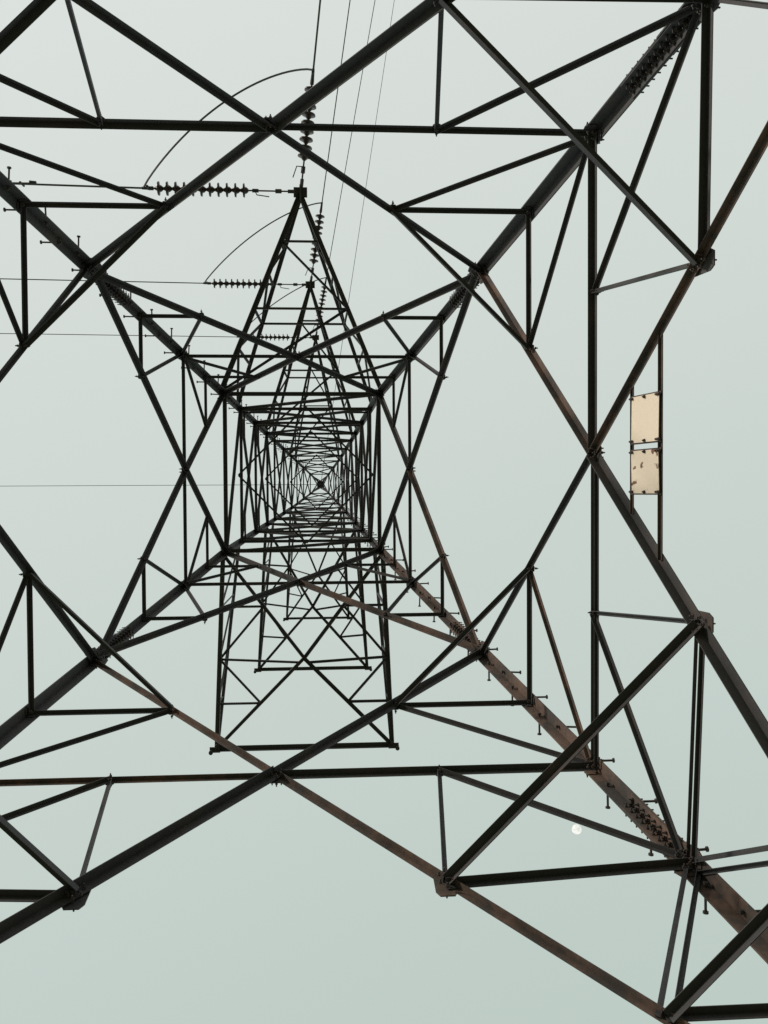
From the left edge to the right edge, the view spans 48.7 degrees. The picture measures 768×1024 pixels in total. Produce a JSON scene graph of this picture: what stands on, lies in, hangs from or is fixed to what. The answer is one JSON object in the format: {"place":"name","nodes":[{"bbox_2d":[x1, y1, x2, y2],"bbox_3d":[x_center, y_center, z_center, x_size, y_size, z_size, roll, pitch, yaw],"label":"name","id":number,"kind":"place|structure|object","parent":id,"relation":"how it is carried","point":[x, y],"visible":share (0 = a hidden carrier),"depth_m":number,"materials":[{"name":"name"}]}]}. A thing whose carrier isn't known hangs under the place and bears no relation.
{"place":"outdoors","nodes":[
{"label":"outdoors","id":0,"kind":"place"},
{"bbox_2d":[0,0,767,1023],"label":"sky","id":1,"kind":"structure","parent":0,"point":[273,909],"materials":[{"name":"grey"}]},
{"bbox_2d":[572,824,581,833],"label":"moon","id":2,"kind":"object","parent":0,"point":[576,829],"visible":1,"depth_m":2738.28,"materials":[{"name":"white"}]},
{"label":"ground","id":3,"kind":"structure","parent":0,"visible":0},
{"bbox_2d":[0,0,767,1023],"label":"electricity pylon","id":4,"kind":"object","parent":3,"relation":"on","point":[720,894],"visible":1,"depth_m":7.53,"materials":[{"name":"metal"}]},
{"bbox_2d":[73,484,320,485],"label":"earth wire","id":5,"kind":"object","parent":4,"relation":"attached to","point":[160,485],"visible":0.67,"depth_m":37.02,"materials":[{"name":"metal"}]},
{"bbox_2d":[142,181,294,197],"bbox_3d":[-2.651,-5.163,13.650,2.436,0.250,0.258,0,-89,-4],"label":"insulator string","id":6,"kind":"object","parent":4,"relation":"attached to","point":[210,189],"visible":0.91,"depth_m":13.60,"materials":[{"name":"ceramic"}]},
{"bbox_2d":[13,183,141,188],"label":"power line","id":7,"kind":"object","parent":6,"relation":"attached to","point":[38,184],"visible":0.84,"depth_m":13.42,"materials":[{"name":"metal"}]},
{"bbox_2d":[10,180,36,186],"bbox_3d":[-5.690,-5.156,13.340,0.480,0.184,0.068,0,-89,-4],"label":"vibration damper","id":8,"kind":"object","parent":7,"relation":"attached to","point":[30,182],"visible":0.67,"depth_m":13.28,"materials":[{"name":"metal"}]},
{"bbox_2d":[203,279,306,288],"bbox_3d":[-3.054,-5.390,20.134,2.436,0.250,0.258,0,-89,-4],"label":"insulator string","id":9,"kind":"object","parent":4,"relation":"attached to","point":[220,283],"visible":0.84,"depth_m":20.07,"materials":[{"name":"ceramic"}]},
{"bbox_2d":[0,278,202,283],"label":"power line","id":10,"kind":"object","parent":9,"relation":"attached to","point":[85,280],"visible":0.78,"depth_m":19.83,"materials":[{"name":"metal"}]},
{"bbox_2d":[237,334,311,340],"bbox_3d":[-3.495,-5.583,27.217,2.436,0.250,0.258,0,-89,-4],"label":"insulator string","id":11,"kind":"object","parent":4,"relation":"attached to","point":[283,337],"visible":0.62,"depth_m":27.18,"materials":[{"name":"ceramic"}]},
{"bbox_2d":[0,333,228,336],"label":"power line","id":12,"kind":"object","parent":11,"relation":"attached to","point":[117,335],"visible":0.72,"depth_m":26.61,"materials":[{"name":"metal"}]},
{"bbox_2d":[293,68,315,186],"bbox_3d":[-1.240,-6.210,13.718,0.248,0.251,1.889,7,-89,-4],"label":"insulator string","id":13,"kind":"object","parent":4,"relation":"attached to","point":[308,115],"visible":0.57,"depth_m":13.69,"materials":[{"name":"ceramic"}]},
{"bbox_2d":[143,68,312,187],"bbox_3d":[-2.496,-6.177,13.283,3.362,0.710,0.116,-36,-87,-2],"label":"jumper cable","id":14,"kind":"object","parent":13,"relation":"attached to","point":[205,116],"visible":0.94,"depth_m":13.11,"materials":[{"name":"metal"}]},
{"bbox_2d":[313,0,320,67],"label":"power line","id":15,"kind":"object","parent":13,"relation":"attached to","point":[317,27],"visible":1,"depth_m":13.64,"materials":[{"name":"metal"}]},
{"bbox_2d":[305,202,324,281],"bbox_3d":[-1.608,-6.434,20.204,0.248,0.251,1.889,10,-89,-4],"label":"insulator string","id":16,"kind":"object","parent":4,"relation":"attached to","point":[319,222],"visible":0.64,"depth_m":20.17,"materials":[{"name":"ceramic"}]},
{"bbox_2d":[204,202,321,282],"bbox_3d":[-2.865,-6.402,19.769,3.414,0.712,0.118,-35,-87,-2],"label":"jumper cable","id":17,"kind":"object","parent":16,"relation":"attached to","point":[251,236],"visible":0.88,"depth_m":19.53,"materials":[{"name":"metal"}]},
{"bbox_2d":[322,0,350,201],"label":"power line","id":18,"kind":"object","parent":16,"relation":"attached to","point":[336,99],"visible":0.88,"depth_m":20.01,"materials":[{"name":"metal"}]},
{"bbox_2d":[313,278,326,334],"bbox_3d":[-2.016,-6.620,27.290,0.248,0.251,1.889,12,-89,-4],"label":"insulator string","id":19,"kind":"object","parent":4,"relation":"attached to","point":[322,299],"visible":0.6,"depth_m":27.25,"materials":[{"name":"ceramic"}]},
{"bbox_2d":[237,277,325,336],"bbox_3d":[-3.273,-6.590,26.855,3.463,0.713,0.121,-34,-87,-2],"label":"jumper cable","id":20,"kind":"object","parent":19,"relation":"attached to","point":[284,296],"visible":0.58,"depth_m":26.57,"materials":[{"name":"metal"}]},
{"bbox_2d":[329,1,374,258],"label":"power line","id":21,"kind":"object","parent":19,"relation":"attached to","point":[351,135],"visible":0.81,"depth_m":26.98,"materials":[{"name":"metal"}]},
{"bbox_2d":[321,0,394,478],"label":"earth wire","id":22,"kind":"object","parent":4,"relation":"attached to","point":[363,201],"visible":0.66,"depth_m":37.15,"materials":[{"name":"metal"}]},
{"bbox_2d":[629,391,662,444],"bbox_3d":[1.944,-0.696,6.329,0.115,0.401,0.370,0,-89,-4],"label":"pylon sign plate","id":23,"kind":"object","parent":4,"relation":"attached to","point":[645,420],"visible":1,"depth_m":6.32,"materials":[{"name":"metal"}]},
{"bbox_2d":[629,447,662,494],"bbox_3d":[1.947,-0.300,6.338,0.115,0.401,0.344,0,-89,-4],"label":"pylon sign plate","id":24,"kind":"object","parent":4,"relation":"attached to","point":[645,471],"visible":1,"depth_m":6.33,"materials":[{"name":"metal"}]}
]}

